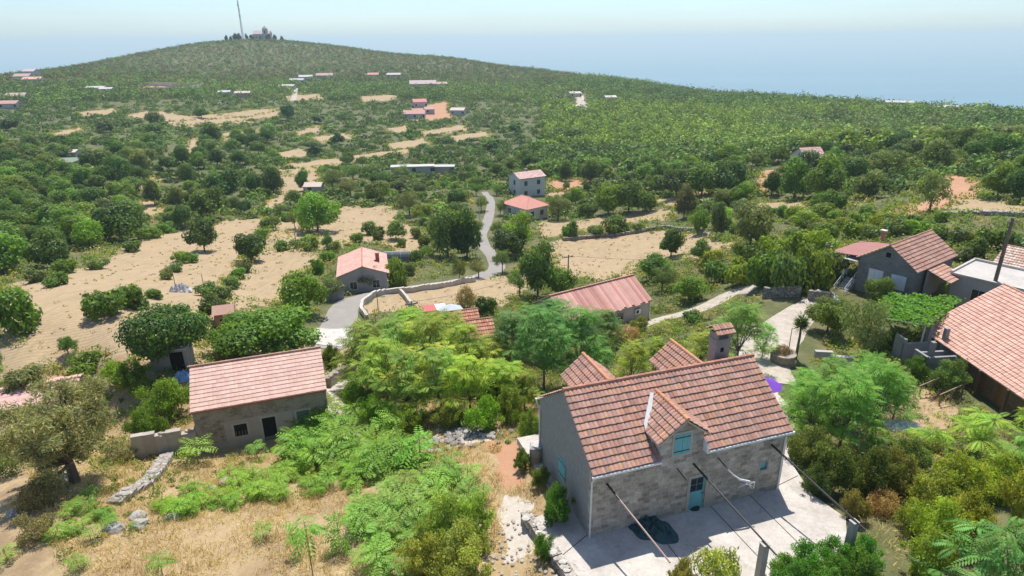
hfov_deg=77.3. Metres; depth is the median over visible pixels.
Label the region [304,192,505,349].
road
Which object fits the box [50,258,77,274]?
bush
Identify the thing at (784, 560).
bush
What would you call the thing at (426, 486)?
ailanthus sapling
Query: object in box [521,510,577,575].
yard wall
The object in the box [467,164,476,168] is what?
olive tree
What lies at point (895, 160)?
tree
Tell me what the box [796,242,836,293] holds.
bush
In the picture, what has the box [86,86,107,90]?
village house
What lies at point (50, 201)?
tree
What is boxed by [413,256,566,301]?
wire
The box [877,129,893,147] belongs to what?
tree
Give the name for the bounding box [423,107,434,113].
village house
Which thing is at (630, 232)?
field wall
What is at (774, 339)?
ailanthus tree
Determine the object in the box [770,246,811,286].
bush
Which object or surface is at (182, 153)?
tree
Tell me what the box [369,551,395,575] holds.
ailanthus sapling
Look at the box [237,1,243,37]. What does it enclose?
radio mast
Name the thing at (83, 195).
tree
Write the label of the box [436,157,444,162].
bush
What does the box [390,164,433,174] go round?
village house
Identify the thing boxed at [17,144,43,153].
tree
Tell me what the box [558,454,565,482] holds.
window
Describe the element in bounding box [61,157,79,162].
shade netting
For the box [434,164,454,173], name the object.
village house
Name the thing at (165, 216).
tree
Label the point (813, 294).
garden wall
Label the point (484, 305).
bush
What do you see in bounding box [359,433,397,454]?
ailanthus sapling
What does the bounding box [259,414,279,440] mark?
door
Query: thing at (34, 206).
tree
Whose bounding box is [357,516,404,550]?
ailanthus sapling
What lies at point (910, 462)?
bush
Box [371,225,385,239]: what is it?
bush
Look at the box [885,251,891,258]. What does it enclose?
window
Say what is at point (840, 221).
bush
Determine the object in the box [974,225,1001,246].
bush
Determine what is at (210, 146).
tree
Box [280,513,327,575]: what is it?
ailanthus sapling
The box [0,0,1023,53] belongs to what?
sky
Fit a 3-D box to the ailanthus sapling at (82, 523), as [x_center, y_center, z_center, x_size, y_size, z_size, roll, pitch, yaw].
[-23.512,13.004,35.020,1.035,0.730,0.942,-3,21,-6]
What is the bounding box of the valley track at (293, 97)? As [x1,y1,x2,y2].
[290,88,297,100]
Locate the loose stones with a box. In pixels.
[467,497,575,575]
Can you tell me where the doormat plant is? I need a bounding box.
[689,506,699,510]
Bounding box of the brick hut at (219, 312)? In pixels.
[212,304,235,329]
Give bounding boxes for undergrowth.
[0,85,1023,564]
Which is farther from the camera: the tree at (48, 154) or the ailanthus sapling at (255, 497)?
the tree at (48, 154)
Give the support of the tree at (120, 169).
on the ground at (36, 556)
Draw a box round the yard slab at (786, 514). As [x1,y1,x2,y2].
[517,434,846,575]
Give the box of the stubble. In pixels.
[19,204,720,359]
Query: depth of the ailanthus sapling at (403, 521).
33.09 m
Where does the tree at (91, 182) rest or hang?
on the ground at (36, 556)
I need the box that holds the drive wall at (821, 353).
[813,350,853,365]
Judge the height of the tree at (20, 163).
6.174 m
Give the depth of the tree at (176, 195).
175.84 m
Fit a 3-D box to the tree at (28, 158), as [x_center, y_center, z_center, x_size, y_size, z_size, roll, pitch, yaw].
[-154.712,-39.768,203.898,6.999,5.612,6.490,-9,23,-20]
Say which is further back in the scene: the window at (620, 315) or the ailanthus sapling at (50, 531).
the window at (620, 315)
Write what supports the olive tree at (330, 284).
on the ground at (36, 556)
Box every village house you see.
[0,100,23,108]
[3,92,29,98]
[12,73,34,79]
[21,69,40,76]
[22,77,45,83]
[58,149,80,156]
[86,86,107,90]
[98,87,115,92]
[218,90,231,95]
[234,91,251,97]
[279,84,296,89]
[289,78,305,82]
[298,75,312,78]
[303,182,324,192]
[315,73,333,78]
[367,73,378,77]
[386,73,401,77]
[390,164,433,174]
[403,110,425,118]
[409,80,435,88]
[411,99,426,107]
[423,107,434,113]
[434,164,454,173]
[449,107,466,115]
[567,91,581,96]
[602,95,616,99]
[884,100,913,106]
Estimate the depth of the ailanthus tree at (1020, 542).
26.60 m
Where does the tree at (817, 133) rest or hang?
on the ground at (36, 556)
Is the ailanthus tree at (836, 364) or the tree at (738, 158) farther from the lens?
the tree at (738, 158)
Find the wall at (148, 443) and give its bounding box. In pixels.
[130,427,199,459]
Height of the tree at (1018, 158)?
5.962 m
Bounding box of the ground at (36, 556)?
[0,40,1023,575]
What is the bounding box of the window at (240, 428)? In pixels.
[231,421,250,436]
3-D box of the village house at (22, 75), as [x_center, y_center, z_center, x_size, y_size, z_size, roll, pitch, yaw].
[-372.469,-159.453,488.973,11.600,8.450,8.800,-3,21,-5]
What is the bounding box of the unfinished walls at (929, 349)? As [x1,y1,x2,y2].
[891,324,963,380]
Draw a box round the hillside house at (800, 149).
[789,146,825,169]
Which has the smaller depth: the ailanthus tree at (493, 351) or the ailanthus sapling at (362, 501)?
the ailanthus sapling at (362, 501)
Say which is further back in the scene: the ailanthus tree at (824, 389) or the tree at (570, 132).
the tree at (570, 132)
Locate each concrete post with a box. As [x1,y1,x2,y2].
[754,540,770,575]
[843,518,859,560]
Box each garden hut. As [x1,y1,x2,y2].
[442,307,479,347]
[448,317,494,357]
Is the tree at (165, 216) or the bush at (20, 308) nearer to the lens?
the bush at (20, 308)
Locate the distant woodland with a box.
[0,38,1023,244]
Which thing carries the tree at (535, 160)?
on the ground at (36, 556)
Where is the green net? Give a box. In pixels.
[628,515,678,544]
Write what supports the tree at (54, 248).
on the ground at (36, 556)
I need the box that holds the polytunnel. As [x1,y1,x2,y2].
[384,251,409,262]
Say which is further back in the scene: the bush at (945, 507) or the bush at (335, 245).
the bush at (335, 245)
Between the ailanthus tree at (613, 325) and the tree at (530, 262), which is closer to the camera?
the ailanthus tree at (613, 325)
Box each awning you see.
[422,303,444,316]
[922,263,960,295]
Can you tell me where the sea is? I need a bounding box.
[0,45,1023,109]
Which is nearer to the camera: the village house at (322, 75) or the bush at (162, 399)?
the bush at (162, 399)
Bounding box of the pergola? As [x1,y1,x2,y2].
[858,301,958,343]
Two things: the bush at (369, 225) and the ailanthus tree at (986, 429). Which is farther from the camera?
the bush at (369, 225)
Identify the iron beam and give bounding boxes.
[606,483,670,562]
[693,463,776,555]
[771,444,865,530]
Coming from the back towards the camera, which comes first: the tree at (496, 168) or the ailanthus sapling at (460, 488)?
the tree at (496, 168)
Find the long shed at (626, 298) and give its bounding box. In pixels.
[532,274,651,336]
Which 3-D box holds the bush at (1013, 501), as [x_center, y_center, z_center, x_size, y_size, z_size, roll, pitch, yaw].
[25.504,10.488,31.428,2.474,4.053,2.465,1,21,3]
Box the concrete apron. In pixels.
[314,328,351,346]
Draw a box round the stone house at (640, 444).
[535,321,794,537]
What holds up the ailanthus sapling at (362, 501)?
on the ground at (36, 556)
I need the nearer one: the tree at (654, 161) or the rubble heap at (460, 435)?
the rubble heap at (460, 435)
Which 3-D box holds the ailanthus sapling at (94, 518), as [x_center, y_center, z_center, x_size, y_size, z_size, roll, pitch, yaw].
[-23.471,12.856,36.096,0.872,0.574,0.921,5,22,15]
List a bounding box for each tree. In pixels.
[0,118,18,129]
[0,141,18,152]
[0,147,16,162]
[0,160,14,169]
[0,165,17,174]
[0,174,36,193]
[0,185,30,199]
[0,198,22,217]
[0,210,37,226]
[0,220,25,242]
[0,230,33,273]
[0,372,125,489]
[2,188,25,204]
[3,149,20,158]
[10,158,23,164]
[10,159,38,173]
[11,171,45,187]
[15,142,34,153]
[15,223,31,238]
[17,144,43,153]
[18,133,41,146]
[18,225,59,244]
[19,155,34,162]
[20,160,47,177]
[20,198,56,215]
[21,198,27,209]
[21,226,69,265]
[22,147,43,157]
[24,193,55,205]
[30,203,69,228]
[32,154,60,163]
[36,151,60,159]
[37,185,47,196]
[38,204,90,228]
[39,231,71,250]
[43,142,60,152]
[43,170,63,179]
[43,172,60,183]
[44,158,74,175]
[45,175,68,186]
[46,134,69,145]
[46,179,74,196]
[47,189,69,202]
[50,144,72,157]
[53,214,98,238]
[56,336,79,355]
[57,200,75,205]
[57,201,97,216]
[62,187,78,196]
[64,166,94,183]
[65,163,96,176]
[67,136,83,145]
[67,186,102,203]
[68,217,103,246]
[72,183,85,190]
[77,149,104,167]
[82,174,106,187]
[88,199,146,240]
[90,198,122,212]
[92,148,112,164]
[93,153,133,181]
[93,186,109,197]
[95,120,113,130]
[99,226,114,238]
[100,138,123,154]
[104,180,137,196]
[110,194,131,201]
[111,301,211,363]
[114,146,136,159]
[114,197,142,211]
[116,191,135,200]
[117,176,143,186]
[122,177,139,192]
[127,139,148,151]
[127,147,151,168]
[128,165,149,177]
[138,148,157,160]
[141,133,164,144]
[142,178,161,203]
[143,111,164,122]
[144,122,161,132]
[145,139,163,150]
[155,155,176,168]
[155,211,171,221]
[166,186,186,203]
[169,204,191,226]
[173,145,190,161]
[175,162,197,181]
[180,180,199,190]
[181,217,218,251]
[182,187,200,201]
[187,151,205,168]
[188,185,223,213]
[189,146,208,158]
[193,107,209,117]
[195,133,211,145]
[197,120,221,139]
[197,138,218,146]
[197,294,229,319]
[201,317,264,355]
[203,141,216,152]
[203,167,241,194]
[206,148,226,163]
[211,191,228,200]
[213,300,325,357]
[224,196,239,208]
[225,138,241,148]
[229,128,242,137]
[229,150,249,163]
[231,133,247,147]
[231,232,266,260]
[235,199,251,211]
[242,127,255,134]
[244,132,265,146]
[244,173,261,189]
[249,140,265,153]
[256,125,275,139]
[259,122,277,136]
[260,165,285,192]
[268,215,281,228]
[272,203,287,215]
[277,269,329,311]
[280,104,294,119]
[283,189,302,202]
[286,212,297,226]
[293,167,309,189]
[293,191,344,230]
[306,142,321,154]
[309,114,324,121]
[320,231,332,245]
[321,169,345,187]
[321,276,344,293]
[329,132,344,141]
[329,317,395,396]
[338,154,352,162]
[338,178,358,195]
[339,152,354,163]
[339,334,418,414]
[340,164,362,179]
[352,193,362,200]
[356,156,367,166]
[357,265,376,284]
[360,163,382,172]
[360,316,430,386]
[363,180,388,197]
[366,345,437,423]
[368,170,378,181]
[375,170,390,180]
[379,306,431,359]
[385,219,406,237]
[390,177,408,191]
[393,165,410,177]
[394,190,419,214]
[398,340,473,425]
[400,311,459,384]
[404,128,414,138]
[408,157,419,163]
[411,203,432,216]
[413,182,426,191]
[418,308,467,351]
[420,246,431,256]
[424,146,434,154]
[426,206,468,257]
[434,348,503,427]
[435,321,491,383]
[446,143,457,152]
[446,188,465,201]
[448,201,464,210]
[450,204,482,258]
[451,254,465,277]
[452,149,463,157]
[457,170,472,181]
[464,332,527,381]
[465,155,474,163]
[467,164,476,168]
[468,178,481,184]
[468,259,486,277]
[469,182,482,195]
[471,357,536,415]
[472,220,483,229]
[475,196,489,210]
[479,308,538,368]
[480,158,492,168]
[482,138,502,149]
[488,162,507,175]
[489,221,502,231]
[489,227,526,255]
[490,184,503,195]
[491,248,509,272]
[494,150,505,159]
[495,199,504,214]
[496,155,504,160]
[498,170,508,176]
[500,156,516,168]
[501,210,535,240]
[501,301,554,359]
[504,306,576,394]
[505,269,526,294]
[507,123,520,131]
[509,368,544,407]
[517,149,532,158]
[518,240,555,297]
[522,153,531,165]
[526,163,547,174]
[527,139,544,150]
[531,156,543,163]
[533,297,586,359]
[544,305,615,380]
[546,196,571,218]
[547,267,576,292]
[552,136,564,144]
[559,159,575,180]
[562,180,569,190]
[565,187,584,203]
[566,128,584,136]
[577,157,602,181]
[577,201,599,215]
[588,308,627,347]
[590,327,617,365]
[593,181,624,214]
[597,161,612,175]
[600,157,611,162]
[601,168,615,179]
[609,339,653,376]
[618,178,648,212]
[623,171,636,180]
[636,162,653,180]
[636,335,665,370]
[637,154,651,166]
[637,191,658,210]
[640,174,664,189]
[640,251,673,280]
[644,161,672,178]
[648,157,665,166]
[650,266,678,291]
[656,167,691,196]
[659,227,686,256]
[667,159,686,169]
[672,274,709,300]
[674,183,697,218]
[681,160,697,171]
[681,331,709,360]
[682,154,700,165]
[683,163,717,194]
[687,205,708,233]
[688,237,711,257]
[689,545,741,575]
[697,200,711,212]
[700,209,709,217]
[705,158,751,189]
[706,299,777,356]
[708,207,733,226]
[710,202,728,238]
[712,201,727,210]
[714,142,742,157]
[714,189,733,204]
[729,181,754,201]
[730,154,746,166]
[730,198,757,212]
[732,201,774,245]
[748,153,763,165]
[748,321,780,357]
[761,170,784,194]
[768,144,790,162]
[775,163,797,180]
[775,204,789,217]
[778,367,825,414]
[780,155,812,197]
[780,373,849,442]
[783,205,805,220]
[786,149,824,170]
[787,209,822,226]
[789,134,803,144]
[793,352,858,408]
[797,135,822,149]
[799,152,847,192]
[799,364,891,453]
[804,295,852,332]
[808,201,842,217]
[809,130,825,138]
[810,192,821,204]
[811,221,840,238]
[819,189,849,208]
[820,140,834,152]
[821,145,846,161]
[831,129,866,145]
[834,155,871,177]
[837,349,902,415]
[839,296,895,361]
[848,359,918,448]
[851,169,891,197]
[864,276,896,303]
[870,149,910,172]
[871,129,886,137]
[874,149,902,165]
[876,371,925,420]
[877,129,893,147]
[884,129,914,144]
[886,143,906,151]
[897,138,924,152]
[904,424,958,450]
[906,516,1023,575]
[912,169,952,210]
[916,127,944,140]
[920,138,956,165]
[941,125,966,130]
[941,128,963,142]
[945,407,1013,460]
[948,127,970,146]
[950,126,978,148]
[962,138,992,157]
[964,132,998,150]
[970,519,1023,575]
[979,161,1019,196]
[982,426,1023,481]
[988,123,1023,137]
[989,132,1023,150]
[1005,166,1023,202]
[1006,407,1023,435]
[1009,154,1023,172]
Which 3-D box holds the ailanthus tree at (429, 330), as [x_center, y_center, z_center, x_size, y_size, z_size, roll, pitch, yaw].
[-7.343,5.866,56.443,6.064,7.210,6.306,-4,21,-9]
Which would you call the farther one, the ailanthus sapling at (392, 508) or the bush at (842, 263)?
the bush at (842, 263)
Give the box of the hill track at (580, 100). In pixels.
[576,97,584,107]
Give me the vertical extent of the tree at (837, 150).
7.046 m
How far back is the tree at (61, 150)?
221.36 m
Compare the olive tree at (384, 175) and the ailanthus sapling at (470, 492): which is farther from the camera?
the olive tree at (384, 175)
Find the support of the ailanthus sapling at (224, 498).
on the ground at (36, 556)
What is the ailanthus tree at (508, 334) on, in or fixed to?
on the ground at (36, 556)
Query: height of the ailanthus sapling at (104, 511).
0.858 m
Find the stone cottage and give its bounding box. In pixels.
[187,346,327,451]
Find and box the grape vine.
[860,292,965,344]
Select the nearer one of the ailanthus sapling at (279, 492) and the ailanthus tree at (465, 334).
the ailanthus sapling at (279, 492)
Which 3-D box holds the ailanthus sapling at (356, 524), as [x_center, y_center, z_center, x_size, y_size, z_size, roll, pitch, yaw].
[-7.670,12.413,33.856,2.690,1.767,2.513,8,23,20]
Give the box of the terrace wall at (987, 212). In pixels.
[940,209,1023,216]
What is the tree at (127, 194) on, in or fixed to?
on the ground at (36, 556)
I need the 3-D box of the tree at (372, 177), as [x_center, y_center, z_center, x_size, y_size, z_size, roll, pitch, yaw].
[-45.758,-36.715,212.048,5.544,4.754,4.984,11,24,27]
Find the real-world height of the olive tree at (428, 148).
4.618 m
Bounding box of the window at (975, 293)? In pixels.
[968,288,986,300]
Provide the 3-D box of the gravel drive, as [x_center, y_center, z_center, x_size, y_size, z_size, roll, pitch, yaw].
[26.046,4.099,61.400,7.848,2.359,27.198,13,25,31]
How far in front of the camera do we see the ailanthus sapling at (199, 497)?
37.35 m
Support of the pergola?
on the ground at (36, 556)
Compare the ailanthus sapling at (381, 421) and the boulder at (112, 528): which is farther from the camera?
the ailanthus sapling at (381, 421)
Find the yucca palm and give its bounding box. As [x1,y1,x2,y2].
[791,311,810,358]
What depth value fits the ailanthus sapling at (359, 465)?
40.27 m
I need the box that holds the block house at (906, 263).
[832,229,957,295]
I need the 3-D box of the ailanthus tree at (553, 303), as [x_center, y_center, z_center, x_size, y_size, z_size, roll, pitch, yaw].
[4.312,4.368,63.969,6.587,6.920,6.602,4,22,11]
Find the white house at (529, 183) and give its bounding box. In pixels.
[508,168,545,195]
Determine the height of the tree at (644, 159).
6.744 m
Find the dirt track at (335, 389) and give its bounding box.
[332,386,360,437]
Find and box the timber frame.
[919,376,965,405]
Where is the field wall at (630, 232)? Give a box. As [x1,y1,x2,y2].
[563,225,711,240]
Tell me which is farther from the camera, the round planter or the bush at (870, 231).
the bush at (870, 231)
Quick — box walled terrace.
[121,82,201,89]
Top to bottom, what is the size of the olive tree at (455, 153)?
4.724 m
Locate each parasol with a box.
[438,304,462,312]
[766,378,781,392]
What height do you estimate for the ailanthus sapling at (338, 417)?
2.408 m
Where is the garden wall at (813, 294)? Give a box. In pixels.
[807,289,833,301]
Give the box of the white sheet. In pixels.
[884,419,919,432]
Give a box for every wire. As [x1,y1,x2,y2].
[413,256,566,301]
[578,243,827,259]
[848,220,1007,242]
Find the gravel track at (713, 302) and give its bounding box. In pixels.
[628,283,764,329]
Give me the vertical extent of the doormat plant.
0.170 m
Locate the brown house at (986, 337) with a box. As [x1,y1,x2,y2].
[918,283,1023,423]
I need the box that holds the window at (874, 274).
[867,268,883,279]
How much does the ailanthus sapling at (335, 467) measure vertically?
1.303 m
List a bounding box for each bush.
[0,285,43,336]
[0,362,45,395]
[0,445,23,478]
[6,473,64,514]
[9,511,55,546]
[21,269,49,283]
[41,270,69,287]
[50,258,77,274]
[62,349,100,378]
[79,285,126,320]
[83,257,109,269]
[98,359,124,387]
[98,441,139,466]
[109,360,155,396]
[119,283,149,309]
[119,406,170,433]
[122,240,141,252]
[131,375,189,422]
[136,226,163,238]
[144,288,162,299]
[155,221,177,233]
[159,267,172,279]
[163,205,174,212]
[164,262,183,272]
[170,250,184,261]
[180,252,198,262]
[192,280,219,295]
[214,285,232,298]
[220,276,240,289]
[228,267,245,279]
[235,258,252,272]
[254,228,268,237]
[259,218,272,227]
[262,188,272,196]
[273,240,291,251]
[280,212,289,221]
[288,238,301,248]
[300,234,312,241]
[301,235,318,250]
[310,257,323,274]
[318,250,335,263]
[321,343,341,368]
[323,239,340,251]
[330,165,340,170]
[339,378,371,412]
[349,232,362,241]
[356,391,398,423]
[360,220,375,235]
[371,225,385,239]
[384,256,409,287]
[384,400,428,437]
[394,175,406,179]
[395,532,442,575]
[396,237,405,247]
[402,262,415,272]
[409,226,421,238]
[409,249,423,261]
[410,488,464,555]
[418,234,430,246]
[425,180,434,186]
[428,512,493,575]
[430,400,465,428]
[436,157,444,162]
[440,181,447,187]
[455,283,477,307]
[456,488,496,548]
[463,394,504,432]
[473,296,497,315]
[476,379,501,406]
[496,385,527,426]
[513,447,530,474]
[517,407,538,436]
[530,464,550,487]
[533,531,553,561]
[543,480,574,527]
[561,219,578,236]
[582,182,591,191]
[587,225,604,237]
[600,214,629,233]
[613,323,641,340]
[628,316,648,333]
[629,219,650,229]
[646,320,673,336]
[666,556,698,575]
[682,308,702,323]
[695,248,724,268]
[703,256,730,282]
[724,255,751,284]
[728,223,741,236]
[731,241,761,262]
[742,153,750,162]
[745,252,786,286]
[753,235,786,263]
[766,206,776,214]
[766,234,778,241]
[766,551,798,574]
[768,559,816,575]
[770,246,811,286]
[773,344,794,354]
[783,226,808,236]
[783,231,813,255]
[786,421,834,472]
[788,536,833,574]
[795,248,830,261]
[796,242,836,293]
[799,461,832,496]
[805,552,851,575]
[806,223,818,230]
[808,228,840,252]
[809,440,864,492]
[815,533,855,574]
[826,210,845,222]
[826,248,850,277]
[827,215,856,229]
[839,488,873,520]
[840,222,865,239]
[843,541,884,575]
[845,442,909,498]
[847,212,873,223]
[853,532,886,573]
[857,223,890,240]
[858,205,876,214]
[863,485,904,519]
[866,214,884,228]
[875,211,901,220]
[876,445,928,497]
[882,217,908,236]
[882,328,905,348]
[891,436,935,472]
[891,496,932,537]
[898,525,960,575]
[901,468,960,508]
[903,214,924,221]
[903,493,974,560]
[904,218,935,234]
[904,354,932,381]
[923,357,972,397]
[927,223,950,238]
[930,448,1000,507]
[933,211,950,222]
[938,486,1000,548]
[941,282,950,293]
[948,226,974,242]
[953,245,972,260]
[959,235,989,257]
[959,451,1023,507]
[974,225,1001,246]
[994,466,1023,537]
[995,228,1023,247]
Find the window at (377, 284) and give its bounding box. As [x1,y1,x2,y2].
[372,279,380,288]
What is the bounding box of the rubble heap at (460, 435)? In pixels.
[415,421,514,461]
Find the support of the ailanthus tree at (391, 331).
on the ground at (36, 556)
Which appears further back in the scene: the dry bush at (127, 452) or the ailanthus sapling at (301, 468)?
the dry bush at (127, 452)
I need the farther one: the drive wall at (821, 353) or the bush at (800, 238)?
the bush at (800, 238)
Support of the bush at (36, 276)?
on the ground at (36, 556)
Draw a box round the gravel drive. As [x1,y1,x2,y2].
[739,298,839,384]
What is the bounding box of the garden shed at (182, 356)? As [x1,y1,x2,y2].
[150,343,194,371]
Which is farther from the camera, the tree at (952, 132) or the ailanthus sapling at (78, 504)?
the tree at (952, 132)
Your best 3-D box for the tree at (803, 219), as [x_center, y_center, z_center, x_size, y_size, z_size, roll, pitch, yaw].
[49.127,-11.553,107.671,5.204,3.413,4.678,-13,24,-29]
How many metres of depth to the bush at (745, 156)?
201.08 m
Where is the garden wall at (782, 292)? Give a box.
[762,285,801,298]
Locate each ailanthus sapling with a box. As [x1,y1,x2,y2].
[0,542,22,566]
[39,521,67,543]
[56,507,72,521]
[59,498,77,516]
[59,518,82,534]
[61,552,94,573]
[62,523,81,537]
[65,495,87,506]
[69,498,85,515]
[71,524,80,536]
[72,515,93,531]
[76,494,98,516]
[76,524,102,539]
[79,484,96,500]
[82,513,92,523]
[88,510,97,522]
[89,506,107,520]
[94,512,120,531]
[96,506,115,519]
[102,506,117,515]
[127,521,138,531]
[144,547,177,575]
[149,494,172,513]
[149,499,166,509]
[157,494,180,517]
[160,496,190,514]
[172,433,218,462]
[174,501,190,515]
[176,499,200,521]
[177,481,194,496]
[186,477,206,491]
[186,489,210,509]
[202,481,214,494]
[202,487,230,506]
[207,503,218,510]
[212,491,223,507]
[216,462,246,484]
[219,488,241,510]
[223,480,239,489]
[223,495,244,512]
[227,470,250,488]
[228,486,241,499]
[239,479,265,500]
[242,439,266,459]
[243,464,263,482]
[244,476,262,487]
[244,479,276,501]
[246,483,269,499]
[247,490,261,499]
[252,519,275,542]
[257,433,308,477]
[257,465,274,479]
[264,483,294,505]
[265,472,290,485]
[271,469,288,482]
[273,460,293,477]
[274,429,319,468]
[275,423,307,445]
[277,466,295,481]
[277,487,289,501]
[279,431,318,462]
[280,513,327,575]
[282,453,308,473]
[283,529,302,556]
[284,413,315,439]
[286,462,303,470]
[287,472,299,481]
[288,422,331,453]
[291,407,333,435]
[294,460,312,474]
[295,437,336,469]
[296,475,305,487]
[297,471,319,489]
[299,474,318,489]
[300,422,320,432]
[302,491,312,498]
[303,462,315,476]
[306,393,345,423]
[306,417,353,451]
[306,436,357,472]
[308,483,325,497]
[313,411,351,432]
[315,422,361,451]
[315,466,338,490]
[318,463,337,473]
[319,456,348,479]
[320,510,355,558]
[322,453,342,470]
[323,439,357,460]
[324,425,350,443]
[326,410,345,423]
[333,410,354,432]
[334,417,377,446]
[336,436,366,461]
[337,458,359,469]
[337,463,363,484]
[338,462,361,482]
[340,474,353,489]
[340,495,380,521]
[341,499,379,540]
[342,396,370,425]
[342,493,375,534]
[344,475,363,494]
[345,489,370,506]
[346,542,377,571]
[347,453,391,487]
[348,435,375,453]
[349,419,369,435]
[349,503,378,535]
[352,453,364,474]
[353,439,410,480]
[355,540,395,575]
[357,445,391,468]
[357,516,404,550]
[357,534,374,554]
[358,424,398,454]
[358,506,381,533]
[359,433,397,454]
[360,529,399,566]
[364,420,376,429]
[364,512,398,533]
[366,516,395,531]
[368,410,395,436]
[368,489,407,514]
[369,498,403,519]
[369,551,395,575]
[372,479,411,510]
[373,429,404,462]
[374,476,389,491]
[374,510,402,546]
[375,417,408,438]
[375,469,410,494]
[376,406,414,437]
[378,432,419,468]
[383,428,418,455]
[384,469,419,488]
[385,551,419,575]
[387,486,426,532]
[390,527,407,544]
[391,425,437,472]
[391,451,413,468]
[395,511,421,535]
[397,532,411,559]
[399,478,431,509]
[400,527,448,555]
[401,486,423,507]
[403,485,437,502]
[404,524,413,541]
[404,527,415,538]
[406,482,439,501]
[411,451,427,466]
[411,479,438,499]
[412,461,452,482]
[413,463,431,480]
[414,451,431,466]
[416,466,460,496]
[417,494,464,519]
[419,482,449,515]
[425,469,448,483]
[428,457,456,473]
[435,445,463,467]
[437,457,465,484]
[446,463,482,484]
[450,482,484,507]
[452,486,485,504]
[454,478,479,498]
[475,481,494,502]
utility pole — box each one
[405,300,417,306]
[825,242,834,268]
[993,218,1016,280]
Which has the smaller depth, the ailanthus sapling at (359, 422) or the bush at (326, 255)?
the ailanthus sapling at (359, 422)
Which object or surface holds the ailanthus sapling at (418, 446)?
on the ground at (36, 556)
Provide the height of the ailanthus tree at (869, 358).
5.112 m
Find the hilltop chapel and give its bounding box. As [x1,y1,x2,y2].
[252,26,271,39]
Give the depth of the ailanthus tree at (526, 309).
62.31 m
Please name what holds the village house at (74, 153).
on the ground at (36, 556)
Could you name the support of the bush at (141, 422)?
on the ground at (36, 556)
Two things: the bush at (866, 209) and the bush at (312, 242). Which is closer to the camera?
the bush at (866, 209)
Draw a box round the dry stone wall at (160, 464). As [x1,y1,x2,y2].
[107,450,174,504]
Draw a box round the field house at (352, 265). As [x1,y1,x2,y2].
[336,247,388,294]
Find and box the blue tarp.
[174,370,189,382]
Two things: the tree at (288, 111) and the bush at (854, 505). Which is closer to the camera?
the bush at (854, 505)
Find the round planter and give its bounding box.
[770,348,796,366]
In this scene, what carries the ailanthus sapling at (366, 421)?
on the ground at (36, 556)
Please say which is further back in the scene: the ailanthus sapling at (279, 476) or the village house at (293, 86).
the village house at (293, 86)
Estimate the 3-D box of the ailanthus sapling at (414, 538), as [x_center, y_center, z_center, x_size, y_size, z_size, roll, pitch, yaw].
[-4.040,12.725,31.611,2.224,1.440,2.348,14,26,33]
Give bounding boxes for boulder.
[6,504,23,517]
[102,521,124,533]
[128,510,147,520]
[128,518,149,530]
[165,510,184,520]
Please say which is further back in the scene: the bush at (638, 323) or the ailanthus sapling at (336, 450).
the bush at (638, 323)
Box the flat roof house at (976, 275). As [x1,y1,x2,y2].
[948,258,1023,305]
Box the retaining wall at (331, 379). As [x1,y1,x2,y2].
[325,363,367,387]
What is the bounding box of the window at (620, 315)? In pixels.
[617,312,623,321]
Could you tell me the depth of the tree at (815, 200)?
125.72 m
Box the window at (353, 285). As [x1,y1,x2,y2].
[349,281,357,290]
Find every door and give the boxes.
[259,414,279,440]
[294,407,311,432]
[688,476,704,509]
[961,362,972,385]
[971,368,988,396]
[992,383,1005,407]
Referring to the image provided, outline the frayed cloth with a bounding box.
[727,469,754,488]
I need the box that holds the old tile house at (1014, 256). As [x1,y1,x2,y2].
[993,244,1023,267]
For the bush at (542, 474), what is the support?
on the ground at (36, 556)
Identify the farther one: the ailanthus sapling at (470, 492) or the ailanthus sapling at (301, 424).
the ailanthus sapling at (301, 424)
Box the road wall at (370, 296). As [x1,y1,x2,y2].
[360,276,475,319]
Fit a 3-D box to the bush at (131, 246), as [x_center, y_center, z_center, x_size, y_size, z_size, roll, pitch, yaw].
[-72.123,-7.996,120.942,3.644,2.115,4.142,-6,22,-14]
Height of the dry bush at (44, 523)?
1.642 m
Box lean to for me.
[325,285,343,301]
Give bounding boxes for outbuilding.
[0,372,83,419]
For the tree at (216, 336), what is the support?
on the ground at (36, 556)
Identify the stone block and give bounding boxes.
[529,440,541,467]
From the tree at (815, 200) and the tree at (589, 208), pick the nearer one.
the tree at (815, 200)
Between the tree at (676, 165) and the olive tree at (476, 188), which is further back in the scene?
the tree at (676, 165)
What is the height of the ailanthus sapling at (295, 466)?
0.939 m
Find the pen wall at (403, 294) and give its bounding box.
[399,289,414,307]
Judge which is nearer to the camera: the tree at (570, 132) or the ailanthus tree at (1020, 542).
the ailanthus tree at (1020, 542)
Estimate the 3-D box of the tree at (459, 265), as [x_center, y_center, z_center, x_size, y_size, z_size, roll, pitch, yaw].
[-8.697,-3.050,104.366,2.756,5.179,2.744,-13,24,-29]
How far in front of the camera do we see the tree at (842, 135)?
207.96 m
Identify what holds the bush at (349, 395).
on the ground at (36, 556)
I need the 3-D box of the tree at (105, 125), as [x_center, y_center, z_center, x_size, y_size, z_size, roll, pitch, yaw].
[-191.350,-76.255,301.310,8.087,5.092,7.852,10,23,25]
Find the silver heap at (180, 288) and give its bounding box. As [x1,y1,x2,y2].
[168,283,191,292]
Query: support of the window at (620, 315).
in the long shed at (626, 298)
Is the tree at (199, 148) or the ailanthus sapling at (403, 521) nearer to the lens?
the ailanthus sapling at (403, 521)
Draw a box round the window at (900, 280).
[891,274,906,291]
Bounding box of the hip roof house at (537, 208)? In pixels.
[500,194,548,219]
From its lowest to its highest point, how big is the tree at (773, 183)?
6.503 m
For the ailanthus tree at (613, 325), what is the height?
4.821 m

